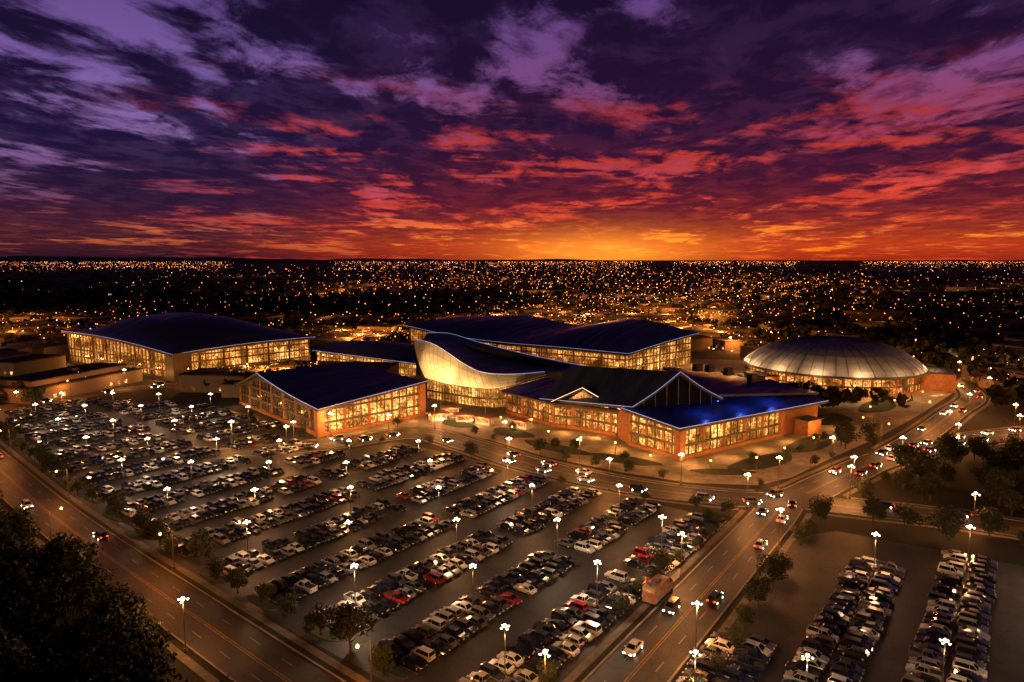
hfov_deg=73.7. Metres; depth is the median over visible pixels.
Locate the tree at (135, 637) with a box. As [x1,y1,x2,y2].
[88,622,161,681]
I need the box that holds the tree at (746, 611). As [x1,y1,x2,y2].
[735,604,755,627]
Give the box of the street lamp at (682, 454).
[678,453,683,485]
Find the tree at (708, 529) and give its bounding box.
[703,522,715,535]
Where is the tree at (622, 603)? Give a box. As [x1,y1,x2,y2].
[611,591,632,612]
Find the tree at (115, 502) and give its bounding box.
[105,491,126,516]
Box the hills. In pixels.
[0,256,1023,262]
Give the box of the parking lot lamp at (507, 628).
[499,623,510,680]
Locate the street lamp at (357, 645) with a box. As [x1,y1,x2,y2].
[355,639,371,681]
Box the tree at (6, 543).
[0,528,35,557]
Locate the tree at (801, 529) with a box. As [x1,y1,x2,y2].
[790,522,812,544]
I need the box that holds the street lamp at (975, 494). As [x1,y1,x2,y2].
[971,492,980,530]
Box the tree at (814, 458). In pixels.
[809,454,819,465]
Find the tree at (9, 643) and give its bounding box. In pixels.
[0,623,33,680]
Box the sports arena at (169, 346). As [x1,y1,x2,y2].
[61,312,314,381]
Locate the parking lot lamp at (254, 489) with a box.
[250,488,257,519]
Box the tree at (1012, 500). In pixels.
[999,490,1023,515]
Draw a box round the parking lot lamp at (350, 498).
[347,485,352,520]
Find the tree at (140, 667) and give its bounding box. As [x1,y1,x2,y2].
[88,631,182,681]
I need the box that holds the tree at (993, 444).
[989,439,997,447]
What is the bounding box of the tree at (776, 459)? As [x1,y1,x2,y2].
[770,453,780,462]
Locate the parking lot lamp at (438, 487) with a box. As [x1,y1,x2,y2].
[435,486,441,521]
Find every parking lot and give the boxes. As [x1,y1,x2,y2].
[0,399,738,681]
[683,531,1023,681]
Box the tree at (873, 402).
[870,399,878,405]
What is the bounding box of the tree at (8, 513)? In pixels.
[0,504,32,528]
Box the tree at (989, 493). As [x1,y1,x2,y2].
[979,481,998,500]
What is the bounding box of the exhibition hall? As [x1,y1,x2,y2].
[234,361,427,437]
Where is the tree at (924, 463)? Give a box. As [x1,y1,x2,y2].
[903,450,942,478]
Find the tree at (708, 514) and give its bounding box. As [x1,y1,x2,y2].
[704,508,712,517]
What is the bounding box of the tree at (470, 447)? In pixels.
[463,441,478,458]
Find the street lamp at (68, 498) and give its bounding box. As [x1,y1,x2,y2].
[55,469,69,500]
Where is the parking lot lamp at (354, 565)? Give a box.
[350,563,358,606]
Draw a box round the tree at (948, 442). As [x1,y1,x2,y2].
[932,431,963,464]
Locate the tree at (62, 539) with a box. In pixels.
[41,531,84,550]
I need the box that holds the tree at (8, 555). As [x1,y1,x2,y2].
[1,547,38,560]
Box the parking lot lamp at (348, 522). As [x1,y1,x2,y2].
[344,520,351,558]
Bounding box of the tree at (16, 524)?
[0,509,40,550]
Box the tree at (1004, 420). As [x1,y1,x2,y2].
[1001,418,1008,425]
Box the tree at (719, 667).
[702,651,727,674]
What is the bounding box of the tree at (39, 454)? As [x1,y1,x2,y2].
[32,448,48,463]
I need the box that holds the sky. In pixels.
[0,0,1023,259]
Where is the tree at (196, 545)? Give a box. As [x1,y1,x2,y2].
[186,527,214,564]
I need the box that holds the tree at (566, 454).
[560,447,571,461]
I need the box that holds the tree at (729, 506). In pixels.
[720,498,739,515]
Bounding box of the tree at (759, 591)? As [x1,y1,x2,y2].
[743,576,771,607]
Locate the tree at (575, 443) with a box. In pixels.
[569,438,581,450]
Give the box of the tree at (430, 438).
[424,434,434,443]
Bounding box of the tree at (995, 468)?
[984,465,1010,483]
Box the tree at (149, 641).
[114,629,161,660]
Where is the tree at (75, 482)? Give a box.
[66,474,83,495]
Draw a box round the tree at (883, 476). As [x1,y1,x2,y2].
[880,471,890,481]
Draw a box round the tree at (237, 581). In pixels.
[225,566,248,593]
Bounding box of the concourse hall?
[312,340,420,374]
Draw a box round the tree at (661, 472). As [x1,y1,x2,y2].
[658,469,668,479]
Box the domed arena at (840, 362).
[742,334,957,396]
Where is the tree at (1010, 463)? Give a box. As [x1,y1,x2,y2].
[994,443,1023,474]
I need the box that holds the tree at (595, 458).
[590,454,601,467]
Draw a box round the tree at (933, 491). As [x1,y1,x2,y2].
[920,473,944,500]
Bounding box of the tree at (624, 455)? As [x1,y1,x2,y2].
[620,451,629,460]
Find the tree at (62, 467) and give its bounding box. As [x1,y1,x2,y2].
[49,460,71,480]
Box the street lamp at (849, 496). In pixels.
[847,464,854,498]
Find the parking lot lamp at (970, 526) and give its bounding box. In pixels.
[965,525,975,569]
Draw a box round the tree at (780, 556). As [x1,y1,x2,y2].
[774,550,793,570]
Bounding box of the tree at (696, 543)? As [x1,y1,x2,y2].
[686,537,699,548]
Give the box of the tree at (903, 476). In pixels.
[891,465,916,488]
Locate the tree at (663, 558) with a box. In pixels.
[647,545,674,574]
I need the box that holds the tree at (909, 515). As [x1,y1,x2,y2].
[892,502,926,532]
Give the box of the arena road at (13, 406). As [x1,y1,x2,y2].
[0,382,178,411]
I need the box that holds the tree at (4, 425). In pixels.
[0,421,12,434]
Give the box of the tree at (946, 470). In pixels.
[936,462,957,484]
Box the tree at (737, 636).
[722,626,747,648]
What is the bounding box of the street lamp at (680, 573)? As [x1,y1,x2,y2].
[677,532,685,577]
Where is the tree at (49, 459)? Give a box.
[39,451,60,475]
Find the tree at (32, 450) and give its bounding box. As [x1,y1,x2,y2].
[26,445,41,456]
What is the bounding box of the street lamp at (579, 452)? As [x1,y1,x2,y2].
[577,438,581,467]
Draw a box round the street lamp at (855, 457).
[851,456,857,488]
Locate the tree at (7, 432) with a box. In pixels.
[0,427,18,443]
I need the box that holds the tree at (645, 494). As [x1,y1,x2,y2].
[640,490,651,501]
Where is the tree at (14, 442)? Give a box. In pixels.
[12,437,24,445]
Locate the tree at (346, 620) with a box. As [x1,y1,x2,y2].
[324,601,375,652]
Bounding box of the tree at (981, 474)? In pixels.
[969,467,986,484]
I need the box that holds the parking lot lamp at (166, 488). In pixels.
[163,487,170,522]
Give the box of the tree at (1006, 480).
[985,467,1017,504]
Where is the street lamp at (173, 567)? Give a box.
[159,531,175,569]
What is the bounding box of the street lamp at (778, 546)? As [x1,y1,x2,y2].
[776,508,783,549]
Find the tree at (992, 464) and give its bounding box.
[986,455,998,469]
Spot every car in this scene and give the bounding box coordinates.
[9,411,16,415]
[10,419,18,424]
[14,424,23,429]
[18,417,25,422]
[19,426,28,432]
[21,498,32,509]
[23,409,30,413]
[25,416,34,421]
[28,425,35,430]
[29,434,40,440]
[35,424,44,429]
[35,441,44,447]
[37,433,46,439]
[40,398,51,402]
[41,444,50,449]
[42,422,51,427]
[43,406,51,410]
[46,413,55,418]
[46,431,55,437]
[54,412,62,416]
[54,430,62,435]
[55,453,64,459]
[58,440,67,446]
[62,428,70,434]
[62,451,73,458]
[63,425,71,429]
[64,419,73,424]
[65,438,74,444]
[67,435,78,440]
[68,465,78,471]
[69,427,78,433]
[71,417,80,422]
[71,461,80,465]
[72,450,81,456]
[73,445,82,450]
[74,408,83,413]
[76,433,84,439]
[76,463,88,469]
[79,449,89,454]
[79,459,89,464]
[82,437,92,441]
[82,445,91,449]
[83,424,92,430]
[84,476,96,485]
[85,471,96,476]
[86,415,94,420]
[87,456,99,462]
[90,399,97,403]
[90,434,99,440]
[90,443,98,448]
[92,424,101,429]
[93,414,101,419]
[93,475,105,482]
[93,530,107,540]
[95,403,103,407]
[95,460,106,465]
[96,446,106,451]
[96,488,104,495]
[97,454,106,459]
[98,422,107,427]
[98,434,106,438]
[98,441,107,445]
[100,413,107,418]
[101,491,111,500]
[102,389,112,392]
[102,473,114,480]
[102,485,113,491]
[103,443,114,449]
[103,457,114,464]
[103,467,115,473]
[104,431,113,437]
[106,421,114,426]
[106,453,115,457]
[110,489,124,495]
[111,471,123,478]
[112,431,121,435]
[112,443,121,447]
[112,455,122,462]
[113,420,122,425]
[113,439,122,442]
[113,451,122,455]
[114,467,123,471]
[120,429,128,434]
[120,441,129,446]
[120,454,131,460]
[121,469,133,476]
[121,480,134,487]
[121,487,134,495]
[121,507,136,517]
[122,437,130,441]
[123,464,133,468]
[124,502,136,508]
[125,408,133,413]
[127,452,139,458]
[128,428,136,433]
[128,440,137,444]
[129,448,137,452]
[130,467,141,473]
[130,484,143,492]
[131,462,140,467]
[133,499,145,505]
[134,413,140,418]
[134,426,143,431]
[134,480,143,484]
[135,438,144,443]
[137,433,145,437]
[137,450,147,456]
[138,465,150,472]
[139,407,146,411]
[139,415,148,420]
[140,461,149,465]
[140,475,152,482]
[140,482,152,489]
[141,502,156,510]
[142,425,150,430]
[142,496,154,501]
[143,436,152,441]
[145,405,153,410]
[145,448,155,454]
[146,463,157,469]
[149,480,162,487]
[150,475,160,480]
[151,434,160,440]
[151,447,163,453]
[152,442,161,446]
[152,494,164,498]
[152,498,165,508]
[153,413,161,417]
[154,461,165,467]
[156,456,166,461]
[157,477,170,485]
[158,516,171,523]
[159,473,171,477]
[160,444,170,451]
[160,496,176,505]
[161,421,171,426]
[162,491,174,496]
[163,459,174,465]
[164,410,173,415]
[166,512,180,521]
[167,402,175,406]
[167,470,179,475]
[167,476,179,483]
[167,521,182,530]
[168,443,177,449]
[169,420,177,425]
[170,427,179,431]
[171,456,183,464]
[171,494,183,502]
[172,488,184,494]
[174,442,186,448]
[174,540,185,550]
[175,473,187,480]
[176,419,183,423]
[176,468,186,473]
[176,509,191,516]
[177,517,191,526]
[178,430,187,434]
[179,450,188,455]
[180,417,189,422]
[180,455,191,462]
[180,485,193,493]
[180,537,192,544]
[181,547,194,556]
[182,439,192,446]
[183,466,192,471]
[186,514,202,523]
[187,449,196,453]
[187,454,197,459]
[187,471,196,478]
[187,507,199,514]
[190,426,200,431]
[190,489,204,497]
[192,464,203,468]
[192,468,205,476]
[193,447,203,451]
[193,452,205,458]
[193,484,202,489]
[194,405,202,410]
[196,434,204,439]
[196,510,211,519]
[197,480,210,487]
[197,504,208,510]
[198,425,207,430]
[198,487,211,494]
[199,413,207,419]
[201,466,213,474]
[202,446,211,450]
[202,450,212,456]
[202,462,211,466]
[203,435,213,441]
[203,527,215,538]
[204,423,213,428]
[205,501,219,507]
[207,484,221,492]
[207,507,221,517]
[208,465,221,472]
[208,479,219,484]
[209,422,220,427]
[210,434,221,440]
[210,448,220,454]
[211,412,219,416]
[211,560,227,570]
[213,532,229,545]
[214,527,227,533]
[215,458,225,462]
[216,476,227,482]
[216,499,227,504]
[217,433,226,438]
[217,482,230,489]
[217,505,231,514]
[218,463,228,469]
[222,441,231,447]
[222,522,236,531]
[222,555,239,566]
[223,565,236,575]
[224,460,236,468]
[224,474,235,478]
[224,531,239,540]
[225,478,237,487]
[225,496,237,501]
[225,501,240,510]
[230,430,239,435]
[231,443,241,449]
[231,454,240,460]
[231,517,247,526]
[232,493,245,499]
[232,550,250,560]
[233,472,244,477]
[233,477,246,484]
[234,499,248,508]
[234,525,250,537]
[235,561,254,572]
[237,429,246,434]
[238,457,251,463]
[239,442,248,448]
[240,416,249,421]
[241,490,255,497]
[242,428,252,433]
[242,471,251,475]
[242,476,254,482]
[244,497,258,505]
[244,516,256,524]
[245,437,253,441]
[245,524,261,534]
[245,549,260,557]
[245,557,263,569]
[247,441,255,446]
[247,467,259,473]
[249,416,256,420]
[249,474,261,480]
[249,487,261,495]
[251,435,259,440]
[252,450,262,455]
[252,513,265,520]
[253,520,268,529]
[254,495,267,502]
[256,425,264,430]
[256,467,264,472]
[256,554,274,565]
[256,582,276,595]
[258,437,268,443]
[259,447,270,452]
[259,486,271,491]
[260,453,272,458]
[260,490,274,499]
[261,433,271,437]
[261,463,273,467]
[261,510,275,517]
[261,539,280,549]
[262,424,270,429]
[263,517,278,526]
[264,467,277,476]
[265,484,279,491]
[265,549,285,560]
[268,577,287,590]
[269,434,281,439]
[271,421,282,426]
[272,467,284,473]
[272,508,283,514]
[272,514,287,523]
[274,449,285,454]
[274,480,288,487]
[274,537,290,546]
[277,487,291,494]
[277,546,294,556]
[278,443,289,447]
[278,505,290,511]
[279,574,299,586]
[280,512,295,520]
[282,447,292,453]
[284,440,294,444]
[284,457,294,464]
[284,479,295,485]
[284,586,305,599]
[286,485,299,492]
[286,502,298,508]
[287,542,304,552]
[288,446,298,451]
[288,476,302,483]
[288,508,306,518]
[289,570,307,580]
[291,438,301,444]
[292,456,303,460]
[292,461,306,467]
[293,529,310,537]
[294,579,317,593]
[295,483,306,490]
[295,500,309,505]
[296,444,304,449]
[297,537,315,549]
[298,504,313,513]
[299,454,309,459]
[299,474,308,480]
[300,480,313,487]
[300,564,322,574]
[302,497,316,504]
[304,443,317,447]
[304,453,314,457]
[304,460,312,465]
[305,527,318,534]
[305,573,325,587]
[306,535,323,544]
[307,476,321,484]
[309,457,319,464]
[309,503,322,511]
[310,493,324,500]
[311,451,320,456]
[311,523,327,530]
[311,560,330,570]
[314,500,330,508]
[315,456,325,461]
[315,530,333,541]
[317,571,337,584]
[318,467,331,475]
[320,453,333,460]
[320,490,332,498]
[321,556,340,567]
[322,520,336,529]
[323,497,337,505]
[324,605,340,615]
[325,528,342,538]
[327,568,346,578]
[328,516,344,525]
[329,452,338,457]
[329,471,343,478]
[330,434,343,440]
[330,489,340,493]
[330,493,345,503]
[332,450,345,456]
[333,486,348,492]
[334,525,350,534]
[334,553,348,562]
[336,468,348,476]
[336,562,356,574]
[336,600,358,609]
[338,512,352,521]
[339,463,351,468]
[339,549,358,558]
[340,491,354,500]
[342,521,359,531]
[343,591,365,606]
[344,459,356,466]
[346,558,365,569]
[348,490,360,497]
[348,511,360,519]
[350,544,368,555]
[352,505,368,516]
[352,518,368,527]
[354,458,363,462]
[354,480,367,486]
[355,463,370,470]
[357,538,376,550]
[357,555,376,565]
[357,589,377,599]
[357,608,377,622]
[358,435,372,440]
[361,461,375,467]
[361,516,375,524]
[362,599,387,616]
[363,453,374,460]
[364,504,377,512]
[365,551,384,561]
[366,511,382,520]
[367,481,381,490]
[367,584,388,596]
[368,475,381,481]
[368,535,383,547]
[371,502,384,510]
[372,460,381,466]
[374,457,387,464]
[374,547,392,556]
[375,451,387,456]
[375,471,388,477]
[375,531,391,541]
[375,578,396,589]
[376,480,388,487]
[376,497,391,507]
[377,597,397,610]
[377,638,402,658]
[381,477,395,485]
[382,469,394,475]
[382,541,403,553]
[383,455,393,462]
[384,590,408,605]
[386,432,399,436]
[386,450,394,455]
[386,572,406,586]
[388,447,399,453]
[388,635,415,652]
[389,475,402,483]
[390,454,400,460]
[390,504,405,511]
[391,526,407,535]
[391,536,409,548]
[392,445,405,449]
[394,466,407,471]
[394,587,415,598]
[395,472,408,481]
[395,492,411,499]
[395,568,417,580]
[397,450,410,456]
[400,523,417,531]
[400,535,417,545]
[400,629,423,644]
[400,653,427,670]
[401,444,409,449]
[401,464,414,470]
[401,471,413,477]
[403,563,426,576]
[403,580,425,593]
[406,469,420,476]
[406,531,426,541]
[408,521,425,528]
[410,447,421,452]
[410,485,425,492]
[410,645,435,662]
[411,495,426,503]
[411,624,435,637]
[415,460,425,465]
[415,467,426,474]
[415,560,435,573]
[416,516,433,526]
[417,491,432,500]
[417,528,434,538]
[418,465,433,472]
[420,484,431,489]
[421,637,449,656]
[422,482,435,488]
[422,512,438,521]
[422,616,446,631]
[423,457,435,461]
[423,571,444,584]
[424,525,441,534]
[424,557,441,565]
[425,490,439,498]
[428,461,443,467]
[428,464,438,470]
[429,553,449,563]
[429,609,454,624]
[431,454,443,458]
[431,479,444,485]
[431,565,452,578]
[432,488,446,495]
[432,633,458,648]
[433,522,448,531]
[435,476,448,483]
[436,458,448,466]
[437,547,455,558]
[438,519,457,528]
[439,563,461,575]
[439,605,463,618]
[441,485,451,492]
[442,437,452,442]
[442,451,453,455]
[443,506,459,513]
[443,624,468,641]
[444,458,454,464]
[444,482,457,490]
[445,543,464,553]
[446,456,460,462]
[447,558,467,569]
[448,479,463,487]
[451,503,465,510]
[451,600,472,613]
[453,454,465,460]
[453,540,472,549]
[453,616,478,634]
[456,499,473,505]
[456,553,476,565]
[457,677,471,681]
[458,479,469,485]
[458,594,482,605]
[459,476,475,483]
[459,509,476,518]
[460,468,472,474]
[462,496,478,503]
[464,505,483,515]
[464,538,480,545]
[464,548,484,561]
[464,615,487,628]
[466,670,499,681]
[467,473,480,480]
[467,532,488,543]
[469,467,479,471]
[470,464,484,470]
[470,605,494,621]
[471,471,486,478]
[472,544,492,557]
[473,495,485,500]
[473,503,489,511]
[475,461,489,468]
[475,491,490,498]
[477,528,494,537]
[477,585,500,597]
[478,661,506,681]
[479,500,495,508]
[479,600,504,616]
[480,470,491,476]
[482,468,496,473]
[482,489,497,494]
[482,542,498,552]
[484,579,505,590]
[485,497,500,505]
[486,537,506,549]
[487,487,502,493]
[488,595,511,609]
[489,658,514,674]
[490,494,507,504]
[492,573,516,586]
[494,534,512,544]
[495,485,508,491]
[496,651,524,666]
[497,521,513,529]
[498,481,513,488]
[498,493,513,500]
[498,591,521,605]
[502,456,514,462]
[502,489,518,497]
[502,516,519,523]
[503,676,526,681]
[504,571,522,581]
[506,642,533,659]
[507,451,519,456]
[508,479,521,485]
[508,566,528,577]
[511,488,524,495]
[512,485,528,492]
[512,514,526,522]
[513,523,530,534]
[513,582,536,595]
[513,668,540,681]
[514,509,530,517]
[515,475,529,481]
[516,478,524,482]
[516,561,536,570]
[517,633,543,652]
[520,483,534,490]
[520,578,542,588]
[521,520,539,531]
[522,507,537,516]
[522,658,544,675]
[524,556,544,568]
[524,628,551,644]
[526,481,540,488]
[526,517,543,527]
[528,551,551,562]
[528,569,550,584]
[529,478,544,485]
[531,506,544,511]
[533,503,550,509]
[533,621,561,639]
[533,650,561,670]
[534,475,549,483]
[535,516,549,524]
[536,465,550,472]
[537,510,554,521]
[537,566,557,578]
[538,500,555,507]
[540,550,557,558]
[541,460,555,466]
[542,618,567,630]
[542,644,569,662]
[543,497,560,504]
[544,561,565,575]
[545,508,562,517]
[548,494,564,501]
[550,558,570,569]
[550,608,576,626]
[551,641,580,657]
[552,506,567,514]
[554,503,571,511]
[554,538,574,547]
[556,492,570,499]
[556,554,578,566]
[558,489,575,496]
[559,633,585,647]
[561,606,584,619]
[564,502,578,510]
[564,599,588,612]
[565,498,582,505]
[566,486,580,493]
[567,529,587,540]
[567,625,595,642]
[570,593,598,606]
[573,527,592,535]
[574,496,588,504]
[574,541,594,553]
[574,620,602,635]
[575,493,592,500]
[576,468,591,474]
[577,475,593,482]
[579,523,598,532]
[579,588,604,602]
[580,490,596,498]
[582,539,601,549]
[582,611,609,629]
[586,488,602,495]
[586,535,607,545]
[586,606,615,622]
[587,520,605,528]
[587,581,611,596]
[590,515,608,525]
[594,532,612,541]
[595,580,616,591]
[598,528,619,539]
[598,603,623,617]
[601,511,617,520]
[603,525,623,534]
[604,569,628,582]
[605,508,623,516]
[605,595,629,610]
[607,521,627,530]
[609,505,626,512]
[612,591,635,605]
[616,502,632,510]
[618,516,637,524]
[618,585,641,600]
[623,496,643,504]
[623,512,642,520]
[623,558,644,568]
[623,638,643,656]
[625,501,638,508]
[625,583,641,594]
[628,578,639,582]
[629,483,646,492]
[629,554,650,564]
[630,510,646,518]
[633,546,653,555]
[634,506,652,515]
[639,503,656,512]
[642,501,660,509]
[643,546,657,554]
[644,563,667,574]
[645,542,666,549]
[648,536,672,548]
[655,534,674,542]
[660,530,681,540]
[662,526,684,536]
[662,596,680,614]
[664,551,684,561]
[667,546,688,557]
[668,523,688,533]
[671,542,693,553]
[672,519,692,529]
[672,558,679,566]
[676,676,701,681]
[680,518,697,526]
[680,541,699,549]
[682,535,704,546]
[682,668,712,681]
[685,533,705,540]
[686,512,704,520]
[687,658,717,676]
[689,527,709,538]
[696,492,713,500]
[696,654,725,666]
[699,521,719,531]
[699,644,728,660]
[702,517,722,527]
[705,637,734,653]
[707,590,722,604]
[710,631,740,644]
[712,674,738,681]
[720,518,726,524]
[720,666,753,681]
[729,654,764,673]
[730,664,760,681]
[734,646,769,665]
[743,496,761,504]
[743,639,772,656]
[747,633,776,649]
[754,539,766,549]
[757,506,767,515]
[767,488,783,497]
[776,514,787,523]
[782,679,800,681]
[783,669,818,681]
[785,660,821,679]
[788,499,796,506]
[792,656,825,672]
[796,647,829,664]
[800,636,832,656]
[806,625,839,642]
[806,633,836,650]
[812,622,840,635]
[814,614,846,629]
[820,606,850,623]
[824,604,852,617]
[825,673,852,681]
[827,664,861,681]
[828,600,855,611]
[829,466,840,474]
[829,593,856,605]
[830,657,864,675]
[834,588,861,601]
[838,571,868,585]
[838,579,864,590]
[838,644,870,661]
[842,634,873,653]
[845,565,871,575]
[845,570,870,578]
[845,630,875,646]
[848,557,872,570]
[849,626,879,639]
[852,610,883,626]
[853,620,883,633]
[854,556,876,567]
[855,469,866,475]
[856,605,886,620]
[858,599,890,615]
[862,596,888,608]
[863,589,893,603]
[868,586,894,596]
[869,577,897,592]
[870,461,881,468]
[874,571,900,582]
[874,573,901,588]
[876,448,887,455]
[876,560,905,573]
[878,564,904,578]
[880,501,894,508]
[884,444,892,450]
[887,454,894,460]
[900,673,925,681]
[905,662,944,681]
[907,672,939,681]
[908,645,945,665]
[908,656,941,669]
[909,441,918,447]
[913,642,947,658]
[914,635,948,649]
[917,627,950,643]
[918,426,925,430]
[919,623,951,635]
[920,439,932,444]
[922,616,954,629]
[924,446,935,451]
[924,612,954,624]
[926,605,956,618]
[927,590,956,604]
[927,598,956,611]
[932,583,959,596]
[935,574,963,586]
[937,563,963,576]
[939,560,965,572]
[941,549,966,554]
[941,557,966,567]
[943,552,967,563]
[945,673,971,681]
[950,668,985,681]
[951,402,957,407]
[951,651,985,669]
[952,657,987,677]
[953,635,985,653]
[954,433,965,438]
[954,508,971,517]
[954,642,989,662]
[956,615,988,633]
[957,609,988,626]
[957,632,989,647]
[958,625,990,640]
[959,407,965,411]
[960,601,989,614]
[961,593,990,609]
[961,607,991,621]
[963,584,996,599]
[966,576,994,588]
[966,589,993,604]
[967,582,994,592]
[968,562,995,573]
[968,567,995,577]
[968,572,995,583]
[970,554,997,565]
[970,559,997,569]
[977,436,988,440]
[981,430,993,434]
[1009,427,1021,431]
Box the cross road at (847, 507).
[782,493,1023,540]
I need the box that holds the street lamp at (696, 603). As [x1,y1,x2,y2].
[691,601,702,657]
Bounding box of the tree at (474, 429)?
[470,426,478,434]
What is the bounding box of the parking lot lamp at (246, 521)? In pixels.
[243,520,250,558]
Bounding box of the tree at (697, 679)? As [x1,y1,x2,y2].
[680,670,706,681]
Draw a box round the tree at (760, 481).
[757,478,764,485]
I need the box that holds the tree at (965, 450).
[947,445,969,465]
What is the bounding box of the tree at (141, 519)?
[131,506,152,534]
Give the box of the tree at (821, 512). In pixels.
[810,501,830,521]
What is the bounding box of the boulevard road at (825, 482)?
[203,425,1023,509]
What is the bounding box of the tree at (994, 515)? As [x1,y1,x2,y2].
[975,505,1009,538]
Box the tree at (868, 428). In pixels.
[860,417,882,439]
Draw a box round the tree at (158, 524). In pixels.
[144,517,174,545]
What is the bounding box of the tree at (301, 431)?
[296,427,306,438]
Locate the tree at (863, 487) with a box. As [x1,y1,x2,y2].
[851,475,874,497]
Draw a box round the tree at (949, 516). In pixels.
[923,504,967,541]
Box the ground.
[0,260,1023,681]
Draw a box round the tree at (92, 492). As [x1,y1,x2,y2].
[83,484,101,500]
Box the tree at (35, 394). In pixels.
[20,385,46,405]
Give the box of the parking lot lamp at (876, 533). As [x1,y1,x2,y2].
[871,532,879,577]
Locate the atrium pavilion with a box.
[414,332,583,406]
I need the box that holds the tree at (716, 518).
[710,511,721,522]
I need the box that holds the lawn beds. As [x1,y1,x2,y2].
[442,400,895,475]
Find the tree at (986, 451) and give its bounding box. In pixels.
[969,440,997,463]
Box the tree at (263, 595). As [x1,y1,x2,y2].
[254,583,277,603]
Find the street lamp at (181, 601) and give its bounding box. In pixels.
[177,597,189,652]
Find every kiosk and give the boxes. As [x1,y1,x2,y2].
[425,410,449,421]
[440,405,461,414]
[453,412,474,422]
[472,413,497,425]
[510,417,536,430]
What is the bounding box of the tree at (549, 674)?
[536,656,557,681]
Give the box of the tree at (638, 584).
[631,575,647,592]
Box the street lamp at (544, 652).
[538,648,550,681]
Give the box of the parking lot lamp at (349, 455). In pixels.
[347,439,351,469]
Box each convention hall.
[403,315,699,369]
[499,363,828,460]
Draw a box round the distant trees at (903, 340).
[0,264,1023,407]
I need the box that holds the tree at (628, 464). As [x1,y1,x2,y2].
[623,459,634,473]
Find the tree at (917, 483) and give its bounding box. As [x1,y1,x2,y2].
[910,476,933,501]
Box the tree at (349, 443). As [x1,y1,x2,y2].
[343,438,353,448]
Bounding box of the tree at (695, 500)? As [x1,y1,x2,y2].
[689,492,703,507]
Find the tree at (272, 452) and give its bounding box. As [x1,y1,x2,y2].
[265,448,274,455]
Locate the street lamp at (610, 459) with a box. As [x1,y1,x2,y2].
[606,457,611,490]
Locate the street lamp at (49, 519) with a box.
[49,507,62,538]
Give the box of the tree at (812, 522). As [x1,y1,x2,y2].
[804,519,817,531]
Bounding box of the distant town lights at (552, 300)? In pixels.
[0,261,1018,380]
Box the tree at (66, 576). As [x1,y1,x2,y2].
[32,563,77,603]
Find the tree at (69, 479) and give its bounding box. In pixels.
[63,476,72,486]
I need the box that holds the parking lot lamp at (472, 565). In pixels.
[469,563,476,605]
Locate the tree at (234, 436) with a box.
[229,433,237,442]
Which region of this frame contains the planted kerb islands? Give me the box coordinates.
[0,402,970,678]
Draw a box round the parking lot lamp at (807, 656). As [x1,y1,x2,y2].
[801,652,814,681]
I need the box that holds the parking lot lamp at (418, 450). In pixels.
[416,440,420,465]
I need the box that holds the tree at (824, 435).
[820,431,827,439]
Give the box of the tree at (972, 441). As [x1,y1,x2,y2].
[961,435,985,459]
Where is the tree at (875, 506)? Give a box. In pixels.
[862,494,886,524]
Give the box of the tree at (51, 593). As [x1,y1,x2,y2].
[12,574,76,641]
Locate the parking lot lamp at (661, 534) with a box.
[658,514,666,554]
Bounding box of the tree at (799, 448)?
[795,444,804,451]
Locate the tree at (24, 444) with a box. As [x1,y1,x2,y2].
[17,439,33,453]
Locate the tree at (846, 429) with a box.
[833,421,862,448]
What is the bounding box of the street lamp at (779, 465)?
[776,456,782,487]
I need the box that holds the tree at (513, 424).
[508,422,516,430]
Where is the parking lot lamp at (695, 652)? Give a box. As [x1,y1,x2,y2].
[689,649,701,681]
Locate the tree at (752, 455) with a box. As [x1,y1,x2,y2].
[747,451,761,467]
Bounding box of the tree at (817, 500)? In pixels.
[808,492,833,517]
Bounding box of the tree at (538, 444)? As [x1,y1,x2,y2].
[532,437,546,454]
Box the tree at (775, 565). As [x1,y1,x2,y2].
[756,551,790,589]
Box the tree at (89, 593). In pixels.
[64,569,129,616]
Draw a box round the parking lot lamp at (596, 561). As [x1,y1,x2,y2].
[593,559,601,607]
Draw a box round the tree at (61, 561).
[16,538,102,609]
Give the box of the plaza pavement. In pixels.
[327,359,953,484]
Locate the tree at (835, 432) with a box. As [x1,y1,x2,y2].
[834,428,852,446]
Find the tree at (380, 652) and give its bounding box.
[368,642,395,676]
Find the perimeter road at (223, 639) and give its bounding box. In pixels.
[0,440,370,681]
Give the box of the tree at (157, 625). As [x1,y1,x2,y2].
[122,615,162,647]
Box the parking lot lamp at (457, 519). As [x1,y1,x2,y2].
[452,517,459,555]
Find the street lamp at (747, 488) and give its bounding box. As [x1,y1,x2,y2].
[744,473,750,508]
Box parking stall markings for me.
[0,405,991,678]
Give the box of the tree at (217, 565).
[204,556,224,578]
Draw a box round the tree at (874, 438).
[864,431,880,446]
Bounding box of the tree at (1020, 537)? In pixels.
[1015,530,1023,547]
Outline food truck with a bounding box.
[642,573,673,606]
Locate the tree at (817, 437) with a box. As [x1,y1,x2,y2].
[811,433,820,440]
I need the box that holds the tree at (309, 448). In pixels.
[304,444,312,452]
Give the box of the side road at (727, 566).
[562,496,811,681]
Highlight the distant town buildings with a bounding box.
[0,268,1023,403]
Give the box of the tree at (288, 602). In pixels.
[278,591,299,617]
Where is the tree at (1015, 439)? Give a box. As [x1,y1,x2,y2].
[1000,432,1023,450]
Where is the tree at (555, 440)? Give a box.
[550,438,559,446]
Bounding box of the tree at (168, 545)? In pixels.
[158,533,184,556]
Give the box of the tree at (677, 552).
[672,547,684,561]
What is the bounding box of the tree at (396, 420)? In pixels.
[392,416,403,426]
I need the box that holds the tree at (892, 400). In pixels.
[888,397,895,403]
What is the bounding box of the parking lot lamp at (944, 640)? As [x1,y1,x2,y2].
[939,637,951,681]
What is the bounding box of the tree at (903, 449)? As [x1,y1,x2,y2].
[890,442,924,471]

